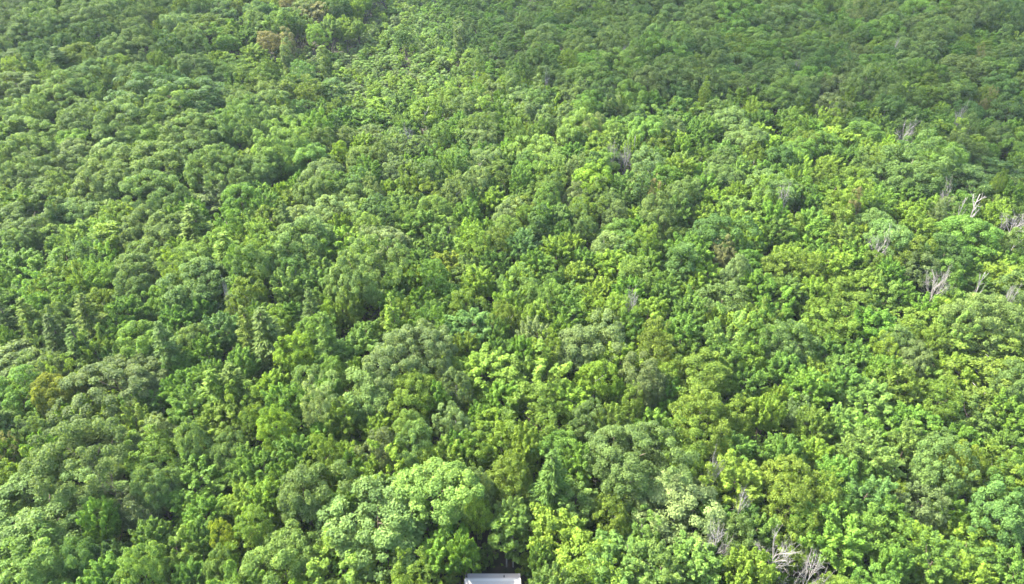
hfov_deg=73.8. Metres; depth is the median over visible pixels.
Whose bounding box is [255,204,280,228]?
broadleaf tree
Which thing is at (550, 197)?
broadleaf tree
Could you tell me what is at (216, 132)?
oak tree
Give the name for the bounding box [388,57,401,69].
sapling
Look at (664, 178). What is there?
broadleaf tree
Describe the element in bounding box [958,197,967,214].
dead tree
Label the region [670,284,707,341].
maple tree
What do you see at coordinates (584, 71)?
oak tree
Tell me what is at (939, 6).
oak tree
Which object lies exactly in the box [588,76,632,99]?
oak tree
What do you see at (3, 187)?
oak tree
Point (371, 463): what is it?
maple tree
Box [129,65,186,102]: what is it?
oak tree
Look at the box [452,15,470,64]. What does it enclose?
columnar tree
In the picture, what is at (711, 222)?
oak tree
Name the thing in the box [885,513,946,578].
maple tree
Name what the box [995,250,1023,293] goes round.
maple tree
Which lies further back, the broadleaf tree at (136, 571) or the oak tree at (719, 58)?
the oak tree at (719, 58)
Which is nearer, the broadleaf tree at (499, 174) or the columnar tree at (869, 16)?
the broadleaf tree at (499, 174)
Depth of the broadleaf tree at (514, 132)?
187.91 m
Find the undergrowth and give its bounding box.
[0,0,1023,583]
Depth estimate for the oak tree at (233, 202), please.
164.41 m
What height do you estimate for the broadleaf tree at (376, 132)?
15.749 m
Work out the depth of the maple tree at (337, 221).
155.35 m
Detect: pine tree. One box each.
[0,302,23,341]
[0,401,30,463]
[15,297,44,355]
[41,312,77,375]
[45,266,75,315]
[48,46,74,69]
[63,324,98,377]
[72,293,116,349]
[151,320,187,378]
[174,202,217,253]
[196,367,239,434]
[210,230,240,276]
[220,362,264,433]
[235,305,266,365]
[246,306,294,378]
[275,199,305,255]
[300,287,320,344]
[314,311,344,377]
[381,292,408,373]
[523,447,571,531]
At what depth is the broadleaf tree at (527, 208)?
158.24 m
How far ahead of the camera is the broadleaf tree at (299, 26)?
261.54 m
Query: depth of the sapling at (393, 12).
293.85 m
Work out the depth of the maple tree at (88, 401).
117.73 m
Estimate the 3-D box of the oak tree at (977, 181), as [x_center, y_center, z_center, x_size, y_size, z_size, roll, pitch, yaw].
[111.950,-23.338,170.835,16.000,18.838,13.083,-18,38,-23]
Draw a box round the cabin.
[465,574,520,583]
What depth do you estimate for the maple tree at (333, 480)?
104.15 m
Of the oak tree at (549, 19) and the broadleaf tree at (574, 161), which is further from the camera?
the oak tree at (549, 19)
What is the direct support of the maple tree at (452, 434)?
on the ground at (498, 562)
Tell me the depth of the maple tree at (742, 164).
169.97 m
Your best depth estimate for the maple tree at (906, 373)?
114.35 m
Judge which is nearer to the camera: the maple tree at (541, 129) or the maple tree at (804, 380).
the maple tree at (804, 380)
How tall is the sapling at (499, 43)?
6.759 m
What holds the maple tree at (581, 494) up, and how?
on the ground at (498, 562)
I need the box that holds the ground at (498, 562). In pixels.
[0,0,1023,583]
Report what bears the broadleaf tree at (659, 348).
on the ground at (498, 562)
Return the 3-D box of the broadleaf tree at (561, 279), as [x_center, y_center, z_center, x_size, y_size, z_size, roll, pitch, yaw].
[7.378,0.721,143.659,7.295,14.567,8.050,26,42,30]
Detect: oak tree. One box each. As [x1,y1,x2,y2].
[0,0,34,37]
[0,0,57,16]
[0,8,12,20]
[0,26,27,56]
[0,37,13,57]
[0,55,15,81]
[0,70,51,116]
[0,81,36,111]
[0,92,54,137]
[0,115,67,154]
[0,125,19,149]
[0,130,59,187]
[0,158,37,187]
[0,179,10,203]
[0,181,72,263]
[0,364,55,426]
[0,452,132,583]
[0,520,74,583]
[5,137,83,198]
[6,0,69,42]
[14,38,49,65]
[17,414,149,498]
[20,44,59,71]
[23,0,65,13]
[27,15,72,43]
[28,82,79,124]
[28,372,89,422]
[30,300,80,342]
[34,1,98,37]
[38,71,94,105]
[43,32,75,52]
[43,350,169,444]
[46,69,93,103]
[50,197,107,224]
[53,138,104,170]
[54,128,93,150]
[55,98,127,146]
[57,536,100,581]
[58,0,127,32]
[58,41,103,67]
[59,57,118,87]
[60,0,90,2]
[63,18,128,49]
[67,145,148,204]
[84,147,124,173]
[89,136,133,163]
[90,92,161,143]
[93,139,196,200]
[95,32,129,60]
[100,0,129,21]
[103,72,238,121]
[103,251,166,310]
[111,264,157,314]
[114,204,167,247]
[115,61,154,86]
[115,319,160,365]
[116,34,158,71]
[116,79,163,108]
[117,23,155,49]
[118,168,196,238]
[119,15,152,35]
[120,123,165,169]
[126,0,173,14]
[126,138,178,171]
[128,284,185,326]
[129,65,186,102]
[129,460,183,525]
[133,81,198,126]
[142,209,190,252]
[146,51,173,75]
[155,256,251,316]
[156,108,231,158]
[157,109,214,140]
[159,12,195,32]
[163,138,213,190]
[167,112,247,152]
[171,52,214,104]
[172,22,207,49]
[173,6,196,20]
[173,240,216,283]
[176,322,208,353]
[180,33,212,54]
[183,141,242,193]
[188,0,217,41]
[200,150,267,190]
[203,542,235,582]
[205,0,241,24]
[209,425,249,474]
[211,61,239,87]
[215,94,269,148]
[218,103,265,122]
[221,181,262,236]
[222,243,264,278]
[224,90,263,123]
[231,244,277,315]
[238,518,321,583]
[242,0,271,19]
[242,118,273,148]
[244,7,269,51]
[244,150,284,185]
[250,89,292,124]
[250,114,314,178]
[254,79,295,104]
[259,105,299,132]
[261,9,297,40]
[265,114,333,170]
[266,215,343,270]
[276,459,364,541]
[283,139,328,174]
[292,173,346,209]
[296,157,345,191]
[299,194,358,226]
[301,107,333,144]
[308,126,335,158]
[314,366,401,420]
[314,473,425,582]
[323,0,344,39]
[323,231,408,321]
[336,183,379,210]
[361,318,457,400]
[387,368,444,421]
[388,457,484,526]
[389,204,420,235]
[391,408,431,448]
[395,418,432,468]
[417,194,453,222]
[459,165,491,206]
[506,134,567,166]
[511,84,538,103]
[518,48,562,80]
[524,23,566,48]
[526,41,562,62]
[532,9,561,31]
[537,63,574,102]
[545,24,576,48]
[552,324,629,376]
[556,107,598,153]
[557,10,580,30]
[558,81,586,104]
[566,61,612,90]
[567,17,604,43]
[567,36,593,61]
[570,50,614,86]
[571,89,607,121]
[571,159,613,215]
[580,147,620,172]
[582,415,699,496]
[586,308,627,352]
[587,21,639,61]
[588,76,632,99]
[592,447,658,511]
[594,0,645,16]
[594,15,626,31]
[598,47,644,84]
[612,78,648,112]
[616,350,667,410]
[625,37,653,63]
[625,115,662,160]
[625,469,726,551]
[626,11,648,29]
[629,65,668,92]
[632,4,654,19]
[633,35,697,69]
[638,191,678,239]
[641,30,668,62]
[642,23,679,55]
[653,54,704,111]
[659,3,685,22]
[661,175,701,212]
[663,0,700,20]
[663,346,732,416]
[664,80,698,104]
[666,21,694,37]
[669,30,698,56]
[680,7,717,29]
[687,213,764,258]
[688,28,720,57]
[694,36,731,61]
[695,0,721,20]
[703,162,745,195]
[704,47,726,74]
[706,105,750,142]
[707,64,742,81]
[715,52,762,74]
[716,0,770,23]
[717,69,745,103]
[718,19,751,64]
[719,253,752,295]
[722,122,769,155]
[723,42,746,59]
[734,27,769,68]
[738,71,772,85]
[740,40,771,69]
[745,168,803,223]
[754,24,776,39]
[755,319,820,383]
[757,74,810,130]
[759,2,830,37]
[762,38,796,64]
[762,144,794,168]
[764,58,797,109]
[774,3,825,36]
[775,136,818,170]
[782,75,819,123]
[787,31,828,53]
[790,41,851,82]
[792,31,837,67]
[794,66,834,100]
[801,0,831,11]
[804,130,846,180]
[818,73,846,104]
[830,0,864,14]
[837,60,902,103]
[838,1,861,22]
[841,17,880,49]
[842,116,879,160]
[845,120,886,149]
[854,53,899,81]
[854,207,895,248]
[858,129,958,205]
[861,6,882,17]
[861,217,914,258]
[865,14,906,41]
[868,45,904,64]
[869,93,904,121]
[872,324,919,362]
[876,10,909,32]
[877,1,901,44]
[881,36,931,56]
[882,0,908,8]
[887,49,928,78]
[893,140,920,162]
[895,0,935,23]
[898,338,933,394]
[899,57,952,93]
[908,10,939,31]
[908,434,980,508]
[909,14,958,45]
[911,140,969,177]
[912,232,972,295]
[913,1,941,15]
[915,31,948,59]
[927,214,1004,271]
[933,76,977,108]
[934,53,985,82]
[935,0,960,16]
[935,142,970,164]
[937,438,986,482]
[938,292,1023,360]
[939,163,992,210]
[947,0,999,27]
[950,100,988,124]
[964,473,1023,548]
[971,56,1018,101]
[975,0,1023,19]
[978,71,1019,116]
[979,120,1015,171]
[984,358,1023,404]
[986,0,1023,41]
[986,92,1023,125]
[998,131,1023,160]
[999,46,1023,74]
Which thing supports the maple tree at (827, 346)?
on the ground at (498, 562)
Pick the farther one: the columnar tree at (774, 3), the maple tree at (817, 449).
the columnar tree at (774, 3)
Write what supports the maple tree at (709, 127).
on the ground at (498, 562)
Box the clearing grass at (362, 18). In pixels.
[340,12,364,33]
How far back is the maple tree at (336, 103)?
207.44 m
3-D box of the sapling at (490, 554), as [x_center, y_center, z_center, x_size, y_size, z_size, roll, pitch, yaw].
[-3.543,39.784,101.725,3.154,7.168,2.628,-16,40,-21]
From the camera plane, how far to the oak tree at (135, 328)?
130.24 m
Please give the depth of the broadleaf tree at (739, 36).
239.78 m
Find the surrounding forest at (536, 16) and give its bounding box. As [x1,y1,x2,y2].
[0,0,1023,559]
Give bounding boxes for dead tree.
[89,463,122,504]
[220,274,236,314]
[399,123,412,151]
[608,142,617,162]
[618,140,630,174]
[624,284,638,316]
[699,445,726,516]
[702,518,732,555]
[731,485,752,514]
[749,524,799,582]
[777,184,790,212]
[793,543,836,583]
[866,223,899,265]
[895,115,919,146]
[922,261,953,301]
[940,176,952,205]
[955,97,970,127]
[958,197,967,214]
[963,194,985,232]
[963,273,988,321]
[984,280,1020,343]
[999,209,1023,244]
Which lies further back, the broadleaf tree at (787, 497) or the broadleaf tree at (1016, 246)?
the broadleaf tree at (1016, 246)
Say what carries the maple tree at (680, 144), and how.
on the ground at (498, 562)
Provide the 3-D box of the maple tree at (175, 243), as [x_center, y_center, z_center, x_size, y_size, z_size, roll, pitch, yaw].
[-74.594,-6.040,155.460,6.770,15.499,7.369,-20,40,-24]
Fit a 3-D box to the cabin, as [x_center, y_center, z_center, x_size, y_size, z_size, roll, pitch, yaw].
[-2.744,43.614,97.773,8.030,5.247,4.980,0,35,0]
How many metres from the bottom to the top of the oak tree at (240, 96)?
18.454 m
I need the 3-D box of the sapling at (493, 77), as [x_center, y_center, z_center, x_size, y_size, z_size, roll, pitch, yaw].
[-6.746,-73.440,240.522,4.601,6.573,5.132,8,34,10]
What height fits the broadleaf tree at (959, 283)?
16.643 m
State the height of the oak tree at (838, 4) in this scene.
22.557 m
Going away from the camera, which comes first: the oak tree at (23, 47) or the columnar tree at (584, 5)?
the oak tree at (23, 47)
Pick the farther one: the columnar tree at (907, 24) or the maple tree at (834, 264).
the columnar tree at (907, 24)
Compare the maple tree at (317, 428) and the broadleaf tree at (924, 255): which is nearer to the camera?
the maple tree at (317, 428)
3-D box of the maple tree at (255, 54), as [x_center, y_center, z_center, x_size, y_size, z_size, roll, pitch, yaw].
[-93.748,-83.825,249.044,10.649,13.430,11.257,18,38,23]
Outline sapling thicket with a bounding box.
[277,0,558,111]
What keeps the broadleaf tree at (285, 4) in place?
on the ground at (498, 562)
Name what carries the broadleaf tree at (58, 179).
on the ground at (498, 562)
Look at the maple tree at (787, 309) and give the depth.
132.19 m
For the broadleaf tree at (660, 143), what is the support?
on the ground at (498, 562)
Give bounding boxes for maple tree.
[0,182,36,219]
[0,247,43,284]
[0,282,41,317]
[0,324,27,363]
[0,435,28,464]
[3,187,52,223]
[7,446,54,496]
[19,429,63,459]
[25,247,67,288]
[25,266,68,303]
[46,391,94,446]
[50,224,85,259]
[61,217,101,265]
[63,258,88,287]
[65,267,100,298]
[75,495,122,542]
[76,323,115,389]
[77,239,119,287]
[82,551,139,583]
[93,341,127,388]
[96,538,131,564]
[100,312,136,352]
[104,294,149,337]
[114,396,158,462]
[118,388,170,415]
[127,515,177,572]
[146,523,208,583]
[158,288,189,327]
[159,304,196,335]
[159,367,195,411]
[161,236,187,263]
[161,352,198,389]
[165,377,207,448]
[165,446,228,518]
[168,553,215,583]
[177,198,212,221]
[181,515,224,562]
[182,332,224,365]
[182,493,226,534]
[184,291,217,323]
[189,358,226,393]
[191,178,236,221]
[193,398,249,457]
[201,311,243,350]
[206,559,264,583]
[221,440,272,486]
[221,475,269,521]
[223,343,262,385]
[232,28,257,55]
[236,14,253,44]
[236,42,268,67]
[239,449,280,502]
[240,476,285,527]
[242,300,273,322]
[249,189,279,218]
[254,366,290,401]
[260,381,313,426]
[264,458,302,517]
[269,266,308,305]
[271,163,293,181]
[271,181,293,199]
[271,188,307,221]
[272,433,319,471]
[275,301,303,333]
[295,266,338,300]
[300,255,334,282]
[303,286,344,314]
[303,520,384,583]
[308,373,345,411]
[309,413,349,448]
[310,338,358,374]
[318,225,359,261]
[319,19,344,52]
[321,396,367,441]
[322,487,368,530]
[325,97,347,126]
[326,447,363,492]
[328,212,351,262]
[329,105,359,145]
[331,439,366,466]
[333,285,365,327]
[335,21,356,54]
[337,325,379,368]
[346,131,378,158]
[349,0,365,20]
[349,19,366,45]
[349,108,392,141]
[350,319,385,354]
[353,153,384,185]
[357,411,399,459]
[359,437,408,490]
[363,96,404,126]
[376,270,407,295]
[376,289,408,317]
[379,178,408,199]
[382,195,415,218]
[398,209,447,242]
[406,247,433,269]
[407,286,434,314]
[415,434,466,499]
[416,380,453,440]
[417,226,463,258]
[417,299,450,325]
[420,304,448,350]
[420,522,468,576]
[428,250,465,280]
[435,307,495,349]
[437,282,470,311]
[441,427,477,462]
[444,110,472,130]
[445,532,480,577]
[449,253,489,306]
[450,196,483,251]
[450,330,481,360]
[451,342,515,402]
[459,263,496,311]
[463,399,498,438]
[475,185,509,221]
[477,249,511,301]
[478,377,521,435]
[481,336,513,367]
[484,313,512,342]
[490,281,526,340]
[493,115,517,142]
[493,493,530,552]
[501,339,572,424]
[503,227,542,265]
[503,420,544,466]
[507,334,536,371]
[508,164,534,194]
[515,314,552,355]
[516,301,553,336]
[520,247,552,278]
[522,501,594,575]
[528,541,555,571]
[528,561,575,583]
[532,116,550,136]
[537,234,573,273]
[545,279,586,319]
[549,218,574,241]
[549,311,576,341]
[549,478,603,528]
[550,289,590,325]
[550,380,590,425]
[558,231,586,256]
[559,260,595,291]
[560,141,587,186]
[560,441,598,507]
[571,247,598,270]
[578,528,669,583]
[580,280,606,312]
[585,275,616,300]
[591,248,640,280]
[592,340,645,399]
[592,401,628,439]
[608,378,628,406]
[609,169,639,213]
[610,274,647,310]
[624,214,660,242]
[626,538,687,583]
[627,247,666,297]
[630,296,670,329]
[633,406,674,445]
[639,89,667,114]
[644,280,679,311]
[645,269,682,301]
[648,369,684,414]
[659,195,691,227]
[662,311,701,353]
[663,96,703,116]
[664,152,697,180]
[667,231,714,272]
[669,529,727,583]
[670,135,695,154]
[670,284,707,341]
[670,339,704,372]
[678,270,707,298]
[686,260,726,293]
[687,199,720,228]
[688,128,713,147]
[693,172,720,205]
[698,114,724,144]
[698,448,765,512]
[699,338,748,378]
[700,186,733,207]
[700,301,752,360]
[703,306,731,330]
[710,139,744,166]
[716,195,765,226]
[716,430,760,463]
[720,544,780,583]
[725,180,748,199]
[725,366,768,412]
[727,84,757,108]
[727,154,759,177]
[728,206,758,232]
[732,502,763,540]
[733,512,781,551]
[738,267,774,311]
[739,222,768,256]
[741,97,759,116]
[745,296,783,338]
[745,392,788,439]
[751,108,775,126]
[754,278,795,323]
[756,432,809,474]
[757,159,786,186]
[757,200,792,255]
[758,272,810,311]
[759,214,795,246]
[761,384,789,436]
[764,351,805,405]
[769,241,808,271]
[771,106,802,133]
[780,364,834,414]
[782,487,875,580]
[785,150,813,208]
[789,215,829,253]
[790,205,833,236]
[790,403,837,443]
[792,275,829,308]
[798,434,836,482]
[799,116,826,134]
[799,191,829,215]
[801,356,833,396]
[804,104,828,129]
[805,249,853,295]
[807,239,835,260]
[808,334,843,365]
[810,154,845,183]
[810,176,856,209]
[810,402,863,446]
[813,453,867,503]
[819,354,857,409]
[820,11,857,30]
[822,123,861,150]
[823,220,864,257]
[826,364,866,408]
[832,238,871,272]
[832,338,873,375]
[834,425,906,486]
[837,142,864,182]
[838,377,897,428]
[839,474,898,525]
[840,86,856,107]
[841,267,886,298]
[842,303,898,357]
[843,101,870,142]
[843,458,887,497]
[853,412,892,458]
[859,186,897,220]
[860,364,901,414]
[861,354,907,413]
[862,542,915,583]
[865,274,899,315]
[867,115,899,133]
[867,494,910,537]
[872,255,908,298]
[875,399,944,442]
[879,362,927,429]
[883,278,920,308]
[883,417,932,469]
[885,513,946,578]
[890,199,921,226]
[893,181,931,208]
[899,206,941,262]
[902,291,940,327]
[906,530,962,583]
[910,366,947,397]
[911,120,947,143]
[913,193,942,221]
[929,111,955,134]
[930,117,984,149]
[931,494,969,530]
[933,351,980,393]
[934,305,981,359]
[936,389,1004,441]
[939,509,1010,554]
[939,549,999,583]
[941,421,989,455]
[943,535,1006,583]
[964,255,983,277]
[964,272,995,294]
[969,155,1023,203]
[971,30,1000,54]
[971,246,1009,266]
[972,261,1023,301]
[974,386,1023,436]
[976,198,1012,228]
[978,194,1016,227]
[980,141,1000,171]
[981,427,1023,462]
[985,461,1023,517]
[989,543,1023,583]
[992,177,1023,206]
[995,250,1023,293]
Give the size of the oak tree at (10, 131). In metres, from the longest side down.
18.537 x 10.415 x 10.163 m
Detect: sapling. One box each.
[276,58,284,73]
[279,69,286,77]
[302,45,312,57]
[306,52,317,65]
[309,61,318,71]
[325,70,337,78]
[331,52,341,61]
[331,62,341,73]
[334,59,344,67]
[336,42,346,51]
[336,67,346,77]
[338,53,351,64]
[340,86,350,95]
[343,67,350,81]
[343,74,355,84]
[346,81,358,93]
[347,103,360,112]
[348,35,358,45]
[349,48,357,55]
[350,55,360,62]
[351,60,361,71]
[351,68,359,79]
[352,75,362,84]
[352,85,365,98]
[352,91,365,107]
[357,51,365,63]
[359,60,369,69]
[360,32,367,43]
[360,48,369,58]
[361,65,371,74]
[362,77,371,89]
[364,33,374,45]
[365,89,375,99]
[366,79,377,90]
[368,17,378,23]
[368,28,378,39]
[369,47,378,55]
[369,72,377,83]
[371,21,378,35]
[372,7,379,17]
[372,66,380,77]
[375,54,382,66]
[375,57,387,70]
[375,87,383,96]
[377,80,385,94]
[379,33,388,45]
[379,47,388,54]
[380,22,388,31]
[380,39,387,46]
[381,13,389,24]
[381,86,388,98]
[383,54,395,70]
[383,88,391,98]
[384,27,393,41]
[385,48,394,56]
[387,5,395,15]
[387,73,396,84]
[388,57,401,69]
[388,76,395,89]
[389,16,400,25]
[391,25,403,36]
[391,67,400,79]
[392,46,400,54]
[393,62,401,76]
[393,81,402,89]
[393,86,404,93]
[395,7,402,15]
[397,53,406,66]
[398,67,409,78]
[399,84,411,100]
[400,11,409,19]
[401,44,408,53]
[401,75,415,83]
[402,75,411,87]
[402,78,418,97]
[404,4,411,11]
[404,72,418,78]
[407,56,416,64]
[407,88,419,97]
[408,5,416,13]
[408,12,415,25]
[408,43,419,54]
[408,557,429,579]
[409,66,418,75]
[411,53,424,66]
[412,0,420,5]
[415,83,425,98]
[416,14,426,26]
[416,77,422,88]
[417,17,425,28]
[417,42,424,51]
[418,34,426,43]
[418,62,429,71]
[419,51,432,64]
[420,67,429,75]
[421,0,428,5]
[421,73,433,89]
[423,70,435,78]
[425,38,433,50]
[425,49,435,65]
[427,1,434,8]
[427,81,439,95]
[429,4,437,17]
[429,15,436,24]
[429,22,439,28]
[430,28,441,38]
[430,73,441,81]
[431,30,438,40]
[433,34,442,48]
[433,78,443,86]
[434,56,444,71]
[436,47,444,54]
[437,16,445,24]
[437,24,446,31]
[438,56,448,69]
[439,39,448,48]
[442,47,450,55]
[443,42,452,51]
[444,5,454,17]
[444,52,456,64]
[445,27,453,38]
[447,59,458,69]
[450,567,469,583]
[451,66,459,77]
[452,9,460,21]
[455,75,464,87]
[461,77,473,89]
[463,13,471,23]
[463,75,472,86]
[465,17,474,26]
[465,546,485,573]
[467,38,475,47]
[468,4,477,13]
[469,19,480,31]
[472,0,477,10]
[477,19,486,31]
[477,30,487,38]
[478,39,487,47]
[479,542,498,568]
[481,48,490,58]
[482,12,492,21]
[483,62,494,75]
[485,18,493,26]
[485,60,495,73]
[486,53,496,60]
[489,75,497,80]
[490,41,503,51]
[490,42,500,56]
[491,68,500,77]
[494,17,504,24]
[494,25,505,38]
[496,9,504,15]
[496,31,504,38]
[496,48,505,59]
[497,60,505,70]
[501,35,507,46]
[502,32,513,44]
[503,1,510,12]
[503,17,513,23]
[504,42,514,54]
[505,51,514,59]
[507,35,520,43]
[508,24,519,33]
[513,39,523,49]
[514,551,531,578]
[519,42,527,52]
[524,565,540,580]
[526,4,535,10]
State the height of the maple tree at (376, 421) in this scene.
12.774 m
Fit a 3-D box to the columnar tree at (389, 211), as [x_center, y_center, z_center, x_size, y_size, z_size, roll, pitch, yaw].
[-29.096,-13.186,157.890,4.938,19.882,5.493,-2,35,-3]
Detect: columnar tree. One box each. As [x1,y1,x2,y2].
[45,195,69,229]
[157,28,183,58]
[279,26,296,58]
[279,36,295,75]
[281,7,297,40]
[316,45,332,77]
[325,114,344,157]
[338,0,352,24]
[360,192,388,224]
[376,196,393,247]
[385,93,405,126]
[402,135,426,171]
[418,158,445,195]
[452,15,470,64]
[452,140,471,180]
[475,95,494,128]
[505,65,520,102]
[528,203,551,245]
[530,35,547,67]
[532,73,547,121]
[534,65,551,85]
[544,171,564,207]
[553,1,568,41]
[562,33,577,49]
[562,34,576,65]
[567,76,588,106]
[575,0,591,23]
[581,43,598,61]
[585,151,602,193]
[589,83,606,109]
[594,49,609,89]
[602,92,617,118]
[617,1,634,19]
[625,44,640,75]
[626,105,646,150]
[627,25,642,46]
[627,167,652,214]
[644,0,660,20]
[648,56,665,109]
[654,0,669,16]
[655,15,665,35]
[660,66,676,97]
[662,24,677,40]
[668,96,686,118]
[681,55,697,90]
[697,63,717,106]
[698,75,711,106]
[711,65,729,100]
[735,73,758,107]
[743,10,757,34]
[750,9,765,29]
[751,32,768,62]
[751,67,766,89]
[762,0,778,9]
[769,7,785,39]
[769,65,788,115]
[772,25,786,62]
[788,0,802,19]
[798,18,813,32]
[802,87,818,115]
[809,77,821,104]
[823,0,835,12]
[824,25,839,41]
[824,30,842,61]
[829,66,850,106]
[834,16,850,40]
[846,61,860,85]
[848,21,869,53]
[862,2,878,26]
[870,0,886,7]
[890,63,906,82]
[897,19,912,35]
[905,40,921,69]
[917,40,939,68]
[927,9,940,18]
[933,66,960,105]
[937,24,951,46]
[939,86,961,112]
[953,59,979,107]
[954,11,970,25]
[957,18,975,39]
[958,8,975,25]
[971,60,996,100]
[974,1,999,28]
[992,35,1012,76]
[995,23,1013,44]
[1009,73,1023,95]
[1010,37,1023,53]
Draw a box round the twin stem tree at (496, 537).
[485,503,531,567]
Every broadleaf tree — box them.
[0,48,18,67]
[0,56,29,81]
[0,227,46,255]
[0,267,24,291]
[0,338,51,385]
[0,431,19,474]
[0,458,32,505]
[0,489,24,523]
[10,348,74,389]
[10,411,56,442]
[11,267,53,319]
[22,318,56,355]
[35,221,67,260]
[36,58,62,100]
[36,170,72,202]
[43,353,91,406]
[47,275,94,327]
[48,246,89,281]
[66,233,114,268]
[81,47,97,65]
[83,76,104,105]
[83,260,128,300]
[86,287,119,315]
[87,216,129,252]
[91,53,131,73]
[91,220,130,261]
[93,65,116,98]
[98,199,130,225]
[112,540,170,583]
[113,75,130,100]
[114,477,174,532]
[118,226,139,252]
[120,6,142,47]
[123,239,163,273]
[123,423,194,482]
[135,0,157,21]
[139,411,180,454]
[148,241,178,284]
[156,248,195,295]
[169,0,197,16]
[173,416,216,465]
[178,28,198,52]
[185,12,234,51]
[189,67,211,80]
[191,22,241,53]
[196,134,221,167]
[200,225,232,252]
[208,517,240,572]
[213,206,244,236]
[216,22,242,53]
[217,53,249,73]
[221,83,245,100]
[221,503,279,570]
[224,269,271,316]
[224,379,269,447]
[226,268,261,306]
[228,168,257,207]
[229,0,245,24]
[232,58,278,91]
[241,215,270,260]
[245,71,273,93]
[250,233,284,274]
[254,303,295,336]
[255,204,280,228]
[255,404,298,452]
[256,30,281,59]
[262,53,280,79]
[267,255,312,286]
[272,330,314,379]
[279,0,298,11]
[279,73,328,109]
[281,204,309,232]
[286,99,314,121]
[287,7,303,49]
[289,59,315,107]
[290,364,325,399]
[291,0,319,13]
[294,311,337,351]
[298,1,331,38]
[299,433,344,492]
[300,14,316,39]
[300,373,334,436]
[305,21,332,52]
[316,76,349,109]
[317,354,351,390]
[320,170,349,199]
[321,299,342,339]
[327,140,348,173]
[334,125,357,178]
[342,165,376,196]
[345,210,376,263]
[345,224,410,265]
[346,145,372,178]
[351,426,397,474]
[352,211,387,268]
[357,123,383,159]
[361,171,385,202]
[368,137,399,172]
[378,297,417,330]
[379,127,410,161]
[381,152,422,180]
[382,545,431,583]
[389,100,408,124]
[393,17,420,59]
[398,158,421,200]
[405,96,442,138]
[406,258,451,298]
[407,306,444,357]
[409,176,444,209]
[410,143,447,174]
[411,130,438,154]
[419,121,454,150]
[431,400,473,442]
[435,153,459,190]
[435,216,458,243]
[437,86,462,124]
[439,170,481,208]
[439,366,473,409]
[442,75,469,124]
[445,88,481,119]
[447,288,490,333]
[453,223,493,263]
[455,129,497,151]
[457,112,489,140]
[459,48,486,80]
[460,417,496,480]
[460,465,495,535]
[463,495,493,546]
[464,148,500,177]
[469,78,489,111]
[473,407,514,466]
[474,71,493,92]
[477,225,514,267]
[478,111,504,143]
[480,79,506,94]
[480,159,511,193]
[481,94,502,130]
[485,455,529,503]
[487,214,519,251]
[489,299,526,339]
[491,195,530,229]
[495,262,548,312]
[496,86,541,123]
[500,381,573,443]
[502,443,533,498]
[503,117,525,149]
[509,109,534,133]
[511,150,537,175]
[514,159,545,189]
[515,203,536,229]
[515,429,578,482]
[516,8,536,43]
[524,88,559,116]
[524,181,549,202]
[532,180,561,211]
[532,327,561,374]
[533,152,567,193]
[533,278,562,320]
[534,99,562,134]
[536,259,565,292]
[545,76,568,100]
[552,532,639,583]
[556,102,580,126]
[556,196,599,249]
[557,47,579,69]
[560,151,586,184]
[561,180,589,215]
[564,27,586,40]
[566,397,609,443]
[568,100,593,132]
[568,184,608,224]
[572,360,618,418]
[581,293,606,339]
[582,112,605,140]
[584,130,624,182]
[587,6,605,26]
[588,0,608,25]
[590,177,611,225]
[590,230,626,261]
[591,487,631,538]
[594,187,627,221]
[597,118,627,149]
[599,198,628,238]
[599,217,633,251]
[601,4,616,24]
[602,292,644,354]
[608,91,628,116]
[612,230,639,264]
[617,254,651,311]
[618,380,643,423]
[619,310,648,361]
[623,221,658,266]
[627,503,662,557]
[630,145,666,194]
[632,319,672,357]
[635,104,660,116]
[637,315,680,365]
[639,129,672,158]
[646,173,661,207]
[647,81,669,111]
[651,163,686,189]
[651,361,683,398]
[653,114,672,142]
[655,414,707,492]
[660,225,691,253]
[662,114,686,141]
[663,241,697,287]
[668,384,736,455]
[682,422,722,475]
[689,52,711,81]
[690,16,710,37]
[690,147,709,172]
[693,278,752,319]
[697,77,718,101]
[699,99,723,116]
[705,145,739,176]
[710,233,737,268]
[712,93,737,130]
[713,392,757,445]
[714,512,755,577]
[719,32,745,64]
[729,249,764,284]
[729,341,766,389]
[738,309,777,387]
[743,140,767,168]
[749,60,768,74]
[750,173,785,214]
[753,250,803,297]
[760,453,819,516]
[761,471,819,548]
[768,523,815,583]
[776,213,806,242]
[780,393,811,433]
[781,36,803,62]
[782,93,803,121]
[783,20,804,41]
[783,105,809,136]
[789,128,819,157]
[790,248,828,312]
[791,175,818,213]
[796,304,860,350]
[798,275,840,349]
[802,21,827,45]
[804,1,826,18]
[808,465,844,530]
[810,159,838,187]
[812,92,856,119]
[814,571,856,583]
[816,275,864,313]
[818,101,845,133]
[818,291,878,339]
[821,184,855,230]
[831,171,875,216]
[835,165,875,189]
[838,43,874,63]
[842,494,914,559]
[843,183,864,217]
[846,0,867,25]
[848,145,883,176]
[849,562,900,583]
[852,250,887,290]
[863,35,888,53]
[866,329,901,368]
[867,142,904,164]
[885,235,939,295]
[889,304,951,347]
[892,72,914,102]
[892,106,918,147]
[894,480,952,531]
[896,86,926,110]
[899,251,940,312]
[905,22,923,45]
[908,85,949,133]
[910,324,953,366]
[911,375,964,429]
[918,71,938,104]
[923,295,959,344]
[924,256,966,294]
[925,426,959,467]
[926,196,959,222]
[935,322,1023,384]
[936,2,954,23]
[941,357,1016,423]
[943,189,981,221]
[946,129,975,152]
[949,470,986,507]
[950,33,973,55]
[951,11,974,34]
[957,111,980,134]
[962,439,1017,487]
[967,84,998,108]
[967,138,992,163]
[972,42,985,65]
[974,38,996,56]
[979,84,998,117]
[982,454,1023,539]
[986,168,1008,196]
[989,269,1023,308]
[992,226,1023,257]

